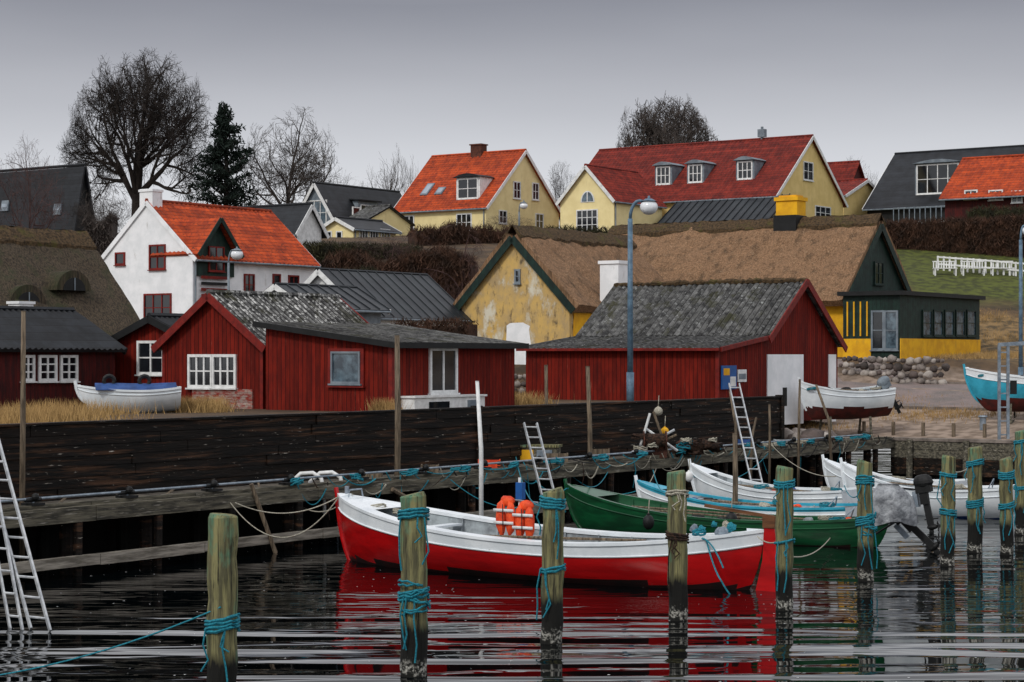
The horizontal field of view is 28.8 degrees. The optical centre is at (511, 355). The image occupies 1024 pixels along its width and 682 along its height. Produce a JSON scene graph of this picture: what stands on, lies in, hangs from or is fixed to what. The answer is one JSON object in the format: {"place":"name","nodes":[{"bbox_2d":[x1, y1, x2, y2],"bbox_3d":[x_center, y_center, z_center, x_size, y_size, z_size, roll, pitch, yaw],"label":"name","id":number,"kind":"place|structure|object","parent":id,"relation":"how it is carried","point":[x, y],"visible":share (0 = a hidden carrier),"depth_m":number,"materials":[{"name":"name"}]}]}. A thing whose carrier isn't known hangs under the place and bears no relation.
{"place":"outdoors","nodes":[
{"label":"outdoors","id":0,"kind":"place"},
{"bbox_2d":[0,389,574,423],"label":"dry grass","id":1,"kind":"structure","parent":0,"point":[65,412],"depth_m":54.98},
{"bbox_2d":[0,437,1023,681],"bbox_3d":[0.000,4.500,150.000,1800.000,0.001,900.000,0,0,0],"label":"water","id":2,"kind":"structure","parent":0,"point":[328,611],"depth_m":33.46,"materials":[{"name":"black liquid"}]},
{"bbox_2d":[0,500,23,629],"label":"ladder","id":3,"kind":"object","parent":2,"relation":"in","point":[14,593],"visible":1,"depth_m":33.17,"materials":[{"name":"metal"}]},
{"bbox_2d":[0,441,51,631],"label":"ladder","id":4,"kind":"object","parent":2,"relation":"on","point":[29,556],"visible":1,"depth_m":33.23,"materials":[{"name":"metal"}]},
{"bbox_2d":[200,513,240,681],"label":"mooring post","id":5,"kind":"object","parent":2,"relation":"in","point":[222,625],"visible":1,"depth_m":24.83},
{"bbox_2d":[394,335,400,501],"bbox_3d":[-2.967,2.051,51.502,0.175,5.156,0.163,0,0,-15],"label":"mooring pole","id":6,"kind":"object","parent":2,"relation":"in","point":[397,455],"visible":0.82,"depth_m":51.44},
{"bbox_2d":[397,491,430,677],"bbox_3d":[-1.376,3.808,27.988,0.482,3.798,0.507,0,0,0],"label":"mooring post","id":7,"kind":"object","parent":2,"relation":"in","point":[413,593],"visible":1,"depth_m":27.84,"materials":[{"name":"brown wood"}]},
{"bbox_2d":[0,434,894,575],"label":"timber quay","id":8,"kind":"structure","parent":2,"relation":"in","point":[72,537],"depth_m":46.50,"materials":[{"name":"brown wood"}]},
{"bbox_2d":[19,311,25,561],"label":"lamp post","id":9,"kind":"object","parent":8,"relation":"on","point":[22,424],"visible":0.87,"depth_m":40.95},
{"bbox_2d":[0,395,784,503],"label":"boards","id":10,"kind":"object","parent":8,"relation":"on","point":[180,451],"visible":0.84,"depth_m":50.08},
{"bbox_2d":[59,433,893,519],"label":"quay ropes","id":11,"kind":"object","parent":8,"relation":"attached to","point":[408,472],"visible":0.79,"depth_m":55.60,"materials":[{"name":"teal fabric"}]},
{"bbox_2d":[523,422,553,494],"bbox_3d":[0.735,2.781,53.500,0.246,1.951,1.537,0,0,-26],"label":"ladder","id":12,"kind":"object","parent":8,"relation":"on","point":[533,457],"visible":0.89,"depth_m":53.52,"materials":[{"name":"metal"}]},
{"bbox_2d":[519,444,562,461],"bbox_3d":[0.720,2.830,57.800,1.400,0.500,0.700,0,0,10],"label":"gear chest","id":13,"kind":"object","parent":8,"relation":"on","point":[548,448],"visible":0.59,"depth_m":57.50,"materials":[{"name":"yellow paint"}]},
{"bbox_2d":[363,439,790,477],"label":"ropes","id":14,"kind":"object","parent":8,"relation":"on","point":[554,455],"visible":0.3,"depth_m":57.23,"materials":[{"name":"fabric"}]},
{"bbox_2d":[631,411,677,457],"bbox_3d":[4.298,2.400,60.325,1.542,1.425,0.850,0,0,0],"label":"winch and gear","id":15,"kind":"object","parent":8,"relation":"on","point":[658,443],"visible":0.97,"depth_m":60.22,"materials":[{"name":"white paint"}]},
{"bbox_2d":[668,437,724,456],"bbox_3d":[5.567,2.845,61.512,2.158,0.698,1.197,0,0,0],"label":"fishing net pile","id":16,"kind":"object","parent":8,"relation":"on","point":[689,446],"visible":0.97,"depth_m":61.30,"materials":[{"name":"fabric"}]},
{"bbox_2d":[728,383,762,482],"bbox_3d":[7.064,2.356,60.250,0.313,3.020,3.790,0,0,-5],"label":"ladder","id":17,"kind":"object","parent":8,"relation":"on","point":[743,447],"visible":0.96,"depth_m":60.11,"materials":[{"name":"metal"}]},
{"bbox_2d":[785,428,838,441],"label":"boulders","id":18,"kind":"object","parent":8,"relation":"on","point":[806,433],"visible":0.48,"depth_m":71.72,"materials":[{"name":"stone"}]},
{"bbox_2d":[475,381,483,515],"bbox_3d":[-0.791,2.857,48.500,0.206,4.481,0.120,0,0,0],"label":"mooring pole","id":19,"kind":"object","parent":2,"relation":"in","point":[481,494],"visible":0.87,"depth_m":48.46,"materials":[{"name":"white paint"}]},
{"bbox_2d":[0,444,966,675],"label":"mooring lines","id":20,"kind":"object","parent":2,"relation":"in","point":[336,498],"visible":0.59,"depth_m":43.64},
{"bbox_2d":[536,487,565,644],"bbox_3d":[0.612,3.882,31.183,0.480,3.660,0.420,0,0,0],"label":"mooring post","id":21,"kind":"object","parent":2,"relation":"in","point":[552,502],"visible":0.97,"depth_m":31.04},
{"bbox_2d":[334,478,775,593],"bbox_3d":[0.612,3.775,41.021,11.058,2.450,2.960,0,0,35],"label":"red boat","id":22,"kind":"object","parent":2,"relation":"on","point":[506,543],"visible":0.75,"depth_m":39.87,"materials":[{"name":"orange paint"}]},
{"bbox_2d":[586,366,591,486],"bbox_3d":[2.244,2.797,57.995,0.184,4.987,0.142,0,0,-15],"label":"mooring pole","id":23,"kind":"object","parent":2,"relation":"in","point":[589,429],"visible":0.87,"depth_m":57.95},
{"bbox_2d":[665,470,688,620],"bbox_3d":[2.813,3.829,33.881,0.414,3.764,0.433,0,0,0],"label":"mooring post","id":24,"kind":"object","parent":2,"relation":"in","point":[677,495],"visible":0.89,"depth_m":33.75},
{"bbox_2d":[563,478,887,547],"bbox_3d":[5.074,4.015,49.081,9.091,1.670,2.060,0,0,35],"label":"green boat","id":25,"kind":"object","parent":2,"relation":"on","point":[594,508],"visible":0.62,"depth_m":49.35,"materials":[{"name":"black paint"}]},
{"bbox_2d":[634,475,856,515],"bbox_3d":[6.087,4.050,52.403,6.705,1.600,1.960,0,0,35],"label":"white blue boat","id":26,"kind":"object","parent":2,"relation":"on","point":[648,490],"visible":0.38,"depth_m":52.16,"materials":[{"name":"paint"}]},
{"bbox_2d":[688,458,857,502],"bbox_3d":[7.391,3.935,57.032,5.400,1.830,2.060,0,0,35],"label":"white boat","id":27,"kind":"object","parent":2,"relation":"on","point":[710,481],"visible":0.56,"depth_m":56.83,"materials":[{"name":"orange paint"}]},
{"bbox_2d":[773,465,795,610],"bbox_3d":[4.801,3.821,35.188,0.425,3.768,0.425,0,0,0],"label":"mooring post","id":28,"kind":"object","parent":2,"relation":"in","point":[784,484],"visible":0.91,"depth_m":35.07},
{"bbox_2d":[855,459,877,581],"bbox_3d":[7.075,3.885,39.774,0.444,3.653,0.404,0,0,0],"label":"mooring post","id":29,"kind":"object","parent":2,"relation":"in","point":[866,515],"visible":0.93,"depth_m":39.64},
{"bbox_2d":[821,454,967,487],"bbox_3d":[11.717,3.975,61.366,4.814,1.750,1.960,0,0,35],"label":"white boat","id":30,"kind":"object","parent":2,"relation":"on","point":[831,468],"visible":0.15,"depth_m":62.19,"materials":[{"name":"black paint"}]},
{"bbox_2d":[876,522,940,551],"bbox_3d":[9.134,3.967,45.783,1.592,1.274,0.307,0,0,17],"label":"outboard motor","id":31,"kind":"object","parent":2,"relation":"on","point":[923,537],"visible":0.43,"depth_m":45.68,"materials":[{"name":"black paint"}]},
{"bbox_2d":[873,483,917,525],"bbox_3d":[8.676,3.394,45.366,1.174,0.947,0.790,0,0,0],"label":"tarpaulin cover","id":32,"kind":"object","parent":31,"relation":"on","point":[893,503],"visible":0.78,"depth_m":45.13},
{"bbox_2d":[902,474,939,531],"bbox_3d":[10.401,3.828,51.090,1.176,1.587,0.307,0,0,29],"label":"outboard motor","id":33,"kind":"object","parent":2,"relation":"on","point":[923,485],"visible":0.99,"depth_m":50.92,"materials":[{"name":"black paint"}]},
{"bbox_2d":[839,457,1014,518],"bbox_3d":[11.697,3.900,56.631,5.027,1.900,2.260,0,0,29],"label":"white boat","id":34,"kind":"object","parent":2,"relation":"on","point":[990,492],"visible":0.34,"depth_m":55.63,"materials":[{"name":"paint"}]},
{"bbox_2d":[936,455,956,566],"bbox_3d":[9.288,3.912,42.574,0.462,3.598,0.385,0,0,0],"label":"mooring post","id":35,"kind":"object","parent":2,"relation":"in","point":[947,510],"visible":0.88,"depth_m":42.45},
{"bbox_2d":[891,437,1014,480],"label":"harbour back wall","id":36,"kind":"structure","parent":2,"relation":"in","point":[912,456],"depth_m":73.23,"materials":[{"name":"concrete"}]},
{"bbox_2d":[964,446,985,552],"bbox_3d":[10.549,3.885,45.496,0.497,3.635,0.475,0,0,0],"label":"mooring post","id":37,"kind":"object","parent":2,"relation":"in","point":[975,500],"visible":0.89,"depth_m":45.38,"materials":[{"name":"brown wood"}]},
{"bbox_2d":[998,456,1018,554],"bbox_3d":[11.180,3.994,44.974,0.389,3.440,0.415,0,0,-20],"label":"mooring post","id":38,"kind":"object","parent":2,"relation":"in","point":[1006,477],"visible":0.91,"depth_m":44.86,"materials":[{"name":"brown wood"}]},
{"bbox_2d":[1013,430,1023,534],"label":"mooring post","id":39,"kind":"object","parent":2,"relation":"in","point":[1018,442],"visible":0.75,"depth_m":49.86,"materials":[{"name":"brown wood"}]},
{"bbox_2d":[0,0,1023,231],"label":"sky","id":40,"kind":"structure","parent":0,"point":[872,81],"materials":[{"name":"grey"}]},
{"bbox_2d":[2,233,1023,439],"bbox_3d":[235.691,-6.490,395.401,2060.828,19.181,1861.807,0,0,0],"label":"ground","id":41,"kind":"structure","parent":0,"point":[1000,291],"depth_m":104.72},
{"bbox_2d":[0,130,71,228],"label":"bare tree","id":42,"kind":"object","parent":41,"relation":"on","point":[30,218],"visible":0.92,"depth_m":117.69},
{"bbox_2d":[0,163,93,230],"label":"roof","id":43,"kind":"structure","parent":41,"relation":"on","point":[71,181],"depth_m":131.79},
{"bbox_2d":[0,305,127,407],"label":"dark red shed","id":44,"kind":"structure","parent":41,"relation":"on","point":[66,347],"depth_m":65.62,"materials":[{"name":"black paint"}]},
{"bbox_2d":[38,355,59,382],"bbox_3d":[-15.116,0.429,64.879,0.140,0.906,0.872,0,0,35],"label":"window","id":45,"kind":"structure","parent":44,"relation":"in","point":[47,364],"depth_m":64.87,"materials":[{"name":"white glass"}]},
{"bbox_2d":[59,355,80,382],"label":"window","id":46,"kind":"structure","parent":44,"relation":"in","point":[68,364],"depth_m":65.61,"materials":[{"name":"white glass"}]},
{"bbox_2d":[0,225,139,335],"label":"dark thatched cottage","id":47,"kind":"structure","parent":41,"relation":"on","point":[46,267],"depth_m":78.75,"materials":[{"name":"plant"}]},
{"bbox_2d":[81,209,119,254],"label":"hedge","id":48,"kind":"object","parent":41,"relation":"on","point":[103,233],"visible":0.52,"depth_m":118.10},
{"bbox_2d":[68,184,138,232],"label":"bare tree","id":49,"kind":"object","parent":41,"relation":"on","point":[94,213],"visible":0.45,"depth_m":124.98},
{"bbox_2d":[73,374,180,412],"bbox_3d":[-11.097,1.111,57.346,3.011,1.178,1.360,0,0,-14],"label":"boat ashore","id":50,"kind":"object","parent":41,"relation":"on","point":[150,395],"visible":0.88,"depth_m":56.97,"materials":[{"name":"white paint"}]},
{"bbox_2d":[56,47,222,226],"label":"bare tree","id":51,"kind":"object","parent":41,"relation":"on","point":[154,117],"visible":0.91,"depth_m":158.35,"materials":[{"name":"brown plant"}]},
{"bbox_2d":[111,313,183,382],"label":"red shed","id":52,"kind":"structure","parent":41,"relation":"on","point":[138,339],"depth_m":67.88,"materials":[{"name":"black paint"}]},
{"bbox_2d":[134,341,161,375],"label":"window","id":53,"kind":"structure","parent":52,"relation":"in","point":[149,363],"depth_m":67.73,"materials":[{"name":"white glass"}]},
{"bbox_2d":[104,206,314,318],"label":"walls","id":54,"kind":"structure","parent":41,"relation":"on","point":[135,279],"depth_m":106.07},
{"bbox_2d":[147,244,166,270],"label":"window","id":55,"kind":"structure","parent":54,"relation":"attached to","point":[157,263],"depth_m":105.38,"materials":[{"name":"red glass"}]},
{"bbox_2d":[143,293,171,317],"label":"window","id":56,"kind":"structure","parent":54,"relation":"attached to","point":[157,303],"depth_m":105.42,"materials":[{"name":"red glass"}]},
{"bbox_2d":[150,217,244,295],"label":"wall dormer","id":57,"kind":"object","parent":54,"relation":"attached to","point":[210,237],"depth_m":105.13,"materials":[{"name":"orange tile"}]},
{"bbox_2d":[145,198,320,265],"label":"roof","id":58,"kind":"structure","parent":54,"relation":"on","point":[263,235],"depth_m":109.88,"materials":[{"name":"orange tile"}]},
{"bbox_2d":[101,201,316,261],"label":"bargeboards","id":59,"kind":"object","parent":58,"relation":"attached to","point":[160,220],"visible":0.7,"depth_m":105.69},
{"bbox_2d":[185,101,260,205],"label":"pine tree","id":60,"kind":"object","parent":41,"relation":"on","point":[218,172],"visible":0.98,"depth_m":149.48,"materials":[{"name":"green plant"}]},
{"bbox_2d":[151,289,369,408],"bbox_3d":[-7.729,-0.044,65.182,4.964,4.088,6.521,0,0,35],"label":"red boat shed","id":61,"kind":"object","parent":41,"relation":"on","point":[209,342],"visible":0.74,"depth_m":62.91,"materials":[{"name":"paint"}]},
{"bbox_2d":[230,104,340,205],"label":"bare tree","id":62,"kind":"object","parent":41,"relation":"on","point":[300,176],"visible":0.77,"depth_m":165.00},
{"bbox_2d":[295,211,320,243],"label":"walls","id":63,"kind":"structure","parent":41,"relation":"on","point":[310,231],"depth_m":127.07,"materials":[{"name":"white paint"}]},
{"bbox_2d":[237,202,326,238],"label":"roof","id":64,"kind":"structure","parent":63,"relation":"on","point":[290,216],"depth_m":127.23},
{"bbox_2d":[308,189,329,220],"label":"walls","id":65,"kind":"structure","parent":41,"relation":"on","point":[314,196],"depth_m":153.27,"materials":[{"name":"grey paint"}]},
{"bbox_2d":[306,181,401,216],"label":"roof","id":66,"kind":"structure","parent":65,"relation":"on","point":[338,197],"depth_m":155.19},
{"bbox_2d":[264,282,391,323],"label":"grey roof annexe","id":67,"kind":"structure","parent":41,"relation":"on","point":[367,307],"depth_m":87.20,"materials":[{"name":"paint"}]},
{"bbox_2d":[325,221,395,237],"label":"walls","id":68,"kind":"structure","parent":41,"relation":"on","point":[334,226],"depth_m":141.77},
{"bbox_2d":[334,216,401,232],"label":"roof","id":69,"kind":"structure","parent":68,"relation":"on","point":[368,224],"depth_m":143.30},
{"bbox_2d":[302,238,421,263],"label":"hedge","id":70,"kind":"object","parent":41,"relation":"on","point":[317,251],"visible":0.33,"depth_m":123.80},
{"bbox_2d":[304,267,471,325],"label":"black roof hall","id":71,"kind":"structure","parent":41,"relation":"on","point":[412,296],"depth_m":91.83,"materials":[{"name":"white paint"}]},
{"bbox_2d":[252,321,528,410],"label":"red flat shed","id":72,"kind":"structure","parent":41,"relation":"on","point":[312,366],"depth_m":59.87,"materials":[{"name":"paint"}]},
{"bbox_2d":[326,348,365,387],"bbox_3d":[-4.914,0.363,58.915,1.421,1.156,0.140,0,0,35],"label":"window","id":73,"kind":"structure","parent":72,"relation":"in","point":[362,350],"depth_m":58.66,"materials":[{"name":"glass"}]},
{"bbox_2d":[428,348,459,394],"bbox_3d":[-2.053,0.468,60.010,0.140,1.420,1.487,0,0,35],"label":"window","id":74,"kind":"structure","parent":72,"relation":"in","point":[443,362],"depth_m":60.01,"materials":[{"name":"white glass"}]},
{"bbox_2d":[372,208,409,235],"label":"walls","id":75,"kind":"structure","parent":41,"relation":"on","point":[389,216],"depth_m":149.84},
{"bbox_2d":[349,204,414,225],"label":"roof","id":76,"kind":"structure","parent":75,"relation":"on","point":[369,211],"depth_m":149.09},
{"bbox_2d":[315,243,478,299],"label":"hedge","id":77,"kind":"object","parent":41,"relation":"on","point":[445,257],"visible":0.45,"depth_m":112.69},
{"bbox_2d":[391,316,478,335],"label":"hedge","id":78,"kind":"object","parent":41,"relation":"on","point":[460,326],"visible":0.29,"depth_m":79.54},
{"bbox_2d":[423,231,488,299],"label":"weeping tree","id":79,"kind":"object","parent":41,"relation":"on","point":[471,264],"visible":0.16,"depth_m":111.70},
{"bbox_2d":[407,217,520,245],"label":"hedge","id":80,"kind":"object","parent":41,"relation":"on","point":[451,232],"visible":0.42,"depth_m":133.17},
{"bbox_2d":[402,156,558,230],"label":"walls","id":81,"kind":"structure","parent":41,"relation":"on","point":[525,175],"depth_m":153.47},
{"bbox_2d":[394,149,559,216],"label":"roof","id":82,"kind":"structure","parent":81,"relation":"on","point":[442,170],"depth_m":154.68,"materials":[{"name":"orange tile"}]},
{"bbox_2d":[456,178,477,199],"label":"dormer window","id":83,"kind":"structure","parent":82,"relation":"on","point":[467,188],"depth_m":151.65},
{"bbox_2d":[394,150,559,211],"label":"bargeboards","id":84,"kind":"object","parent":82,"relation":"attached to","point":[510,175],"visible":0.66,"depth_m":153.71,"materials":[{"name":"white paint"}]},
{"bbox_2d":[453,224,665,364],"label":"thatched yellow barn","id":85,"kind":"structure","parent":41,"relation":"on","point":[531,284],"depth_m":92.82,"materials":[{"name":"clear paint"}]},
{"bbox_2d":[555,163,666,230],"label":"yellow gable wing","id":86,"kind":"structure","parent":41,"relation":"on","point":[599,196],"depth_m":147.70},
{"bbox_2d":[576,209,597,230],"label":"window","id":87,"kind":"structure","parent":86,"relation":"in","point":[585,217],"depth_m":147.25,"materials":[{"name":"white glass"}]},
{"bbox_2d":[626,196,657,400],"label":"street lamp","id":88,"kind":"object","parent":41,"relation":"on","point":[648,205],"visible":0.98,"depth_m":65.92,"materials":[{"name":"metal"}]},
{"bbox_2d":[616,91,717,147],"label":"bare tree","id":89,"kind":"object","parent":41,"relation":"on","point":[654,132],"visible":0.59,"depth_m":187.82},
{"bbox_2d":[516,277,847,423],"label":"red net shed","id":90,"kind":"structure","parent":41,"relation":"on","point":[712,338],"depth_m":75.39,"materials":[{"name":"paint"}]},
{"bbox_2d":[657,193,789,222],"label":"lean to","id":91,"kind":"object","parent":41,"relation":"on","point":[737,209],"visible":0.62,"depth_m":148.48,"materials":[{"name":"metal"}]},
{"bbox_2d":[662,142,842,216],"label":"walls","id":92,"kind":"structure","parent":41,"relation":"on","point":[820,190],"depth_m":153.43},
{"bbox_2d":[559,134,845,207],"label":"roof","id":93,"kind":"structure","parent":92,"relation":"on","point":[780,155],"depth_m":154.07,"materials":[{"name":"red tile"}]},
{"bbox_2d":[590,136,848,207],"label":"bargeboards","id":94,"kind":"object","parent":93,"relation":"attached to","point":[799,160],"visible":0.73,"depth_m":152.60,"materials":[{"name":"white paint"}]},
{"bbox_2d":[607,195,911,356],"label":"thatched farmhouse","id":95,"kind":"object","parent":41,"relation":"on","point":[829,257],"visible":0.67,"depth_m":101.66,"materials":[{"name":"plant"}]},
{"bbox_2d":[827,160,864,179],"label":"roof","id":96,"kind":"structure","parent":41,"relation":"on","point":[841,170],"depth_m":176.48,"materials":[{"name":"red tile"}]},
{"bbox_2d":[797,376,903,435],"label":"white boat ashore","id":97,"kind":"object","parent":41,"relation":"on","point":[869,402],"visible":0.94,"depth_m":74.93,"materials":[{"name":"paint"}]},
{"bbox_2d":[843,184,872,214],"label":"walls","id":98,"kind":"structure","parent":41,"relation":"on","point":[856,200],"depth_m":162.30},
{"bbox_2d":[839,355,949,383],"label":"stone wall","id":99,"kind":"structure","parent":41,"relation":"on","point":[864,366],"depth_m":89.97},
{"bbox_2d":[785,305,1023,431],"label":"dry grass","id":100,"kind":"structure","parent":41,"relation":"on","point":[990,355],"depth_m":80.86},
{"bbox_2d":[867,207,944,221],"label":"walls","id":101,"kind":"structure","parent":41,"relation":"on","point":[886,214],"depth_m":158.17,"materials":[{"name":"black paint"}]},
{"bbox_2d":[862,145,1023,209],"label":"roof","id":102,"kind":"structure","parent":101,"relation":"on","point":[895,187],"depth_m":161.04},
{"bbox_2d":[916,163,958,194],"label":"dormer window","id":103,"kind":"structure","parent":102,"relation":"on","point":[931,179],"depth_m":158.20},
{"bbox_2d":[837,290,985,358],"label":"green sunroom","id":104,"kind":"structure","parent":41,"relation":"on","point":[902,324],"depth_m":95.44,"materials":[{"name":"black paint"}]},
{"bbox_2d":[869,310,884,350],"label":"window","id":105,"kind":"structure","parent":104,"relation":"in","point":[877,316],"depth_m":94.63,"materials":[{"name":"grey glass"}]},
{"bbox_2d":[884,310,898,350],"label":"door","id":106,"kind":"structure","parent":104,"relation":"in","point":[890,316],"depth_m":94.22,"materials":[{"name":"grey glass"}]},
{"bbox_2d":[884,212,1023,257],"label":"hedge","id":107,"kind":"object","parent":41,"relation":"on","point":[995,235],"visible":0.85,"depth_m":126.91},
{"bbox_2d":[937,256,1023,275],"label":"white fence","id":108,"kind":"object","parent":41,"relation":"on","point":[985,260],"visible":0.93,"depth_m":119.94,"materials":[{"name":"paint"}]},
{"bbox_2d":[945,197,1023,219],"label":"walls","id":109,"kind":"structure","parent":41,"relation":"on","point":[955,208],"depth_m":144.93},
{"bbox_2d":[939,154,1023,198],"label":"roof","id":110,"kind":"structure","parent":109,"relation":"on","point":[983,175],"depth_m":145.85,"materials":[{"name":"orange tile"}]},
{"bbox_2d":[962,364,1023,423],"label":"turquoise boat ashore","id":111,"kind":"object","parent":41,"relation":"on","point":[982,386],"visible":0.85,"depth_m":76.84,"materials":[{"name":"paint"}]},
{"bbox_2d":[966,201,1023,219],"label":"hedge","id":112,"kind":"object","parent":41,"relation":"on","point":[981,211],"visible":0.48,"depth_m":137.13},
{"bbox_2d":[997,341,1023,439],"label":"metal frame","id":113,"kind":"object","parent":41,"relation":"on","point":[1011,386],"visible":0.94,"depth_m":72.45,"materials":[{"name":"grey metal"}]},
{"bbox_2d":[1018,225,1023,374],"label":"street lamp","id":114,"kind":"object","parent":41,"relation":"on","point":[1020,369],"visible":0.89,"depth_m":83.93,"materials":[{"name":"paint"}]},
{"bbox_2d":[837,359,983,407],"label":"road","id":115,"kind":"structure","parent":0,"point":[951,398],"depth_m":85.33,"materials":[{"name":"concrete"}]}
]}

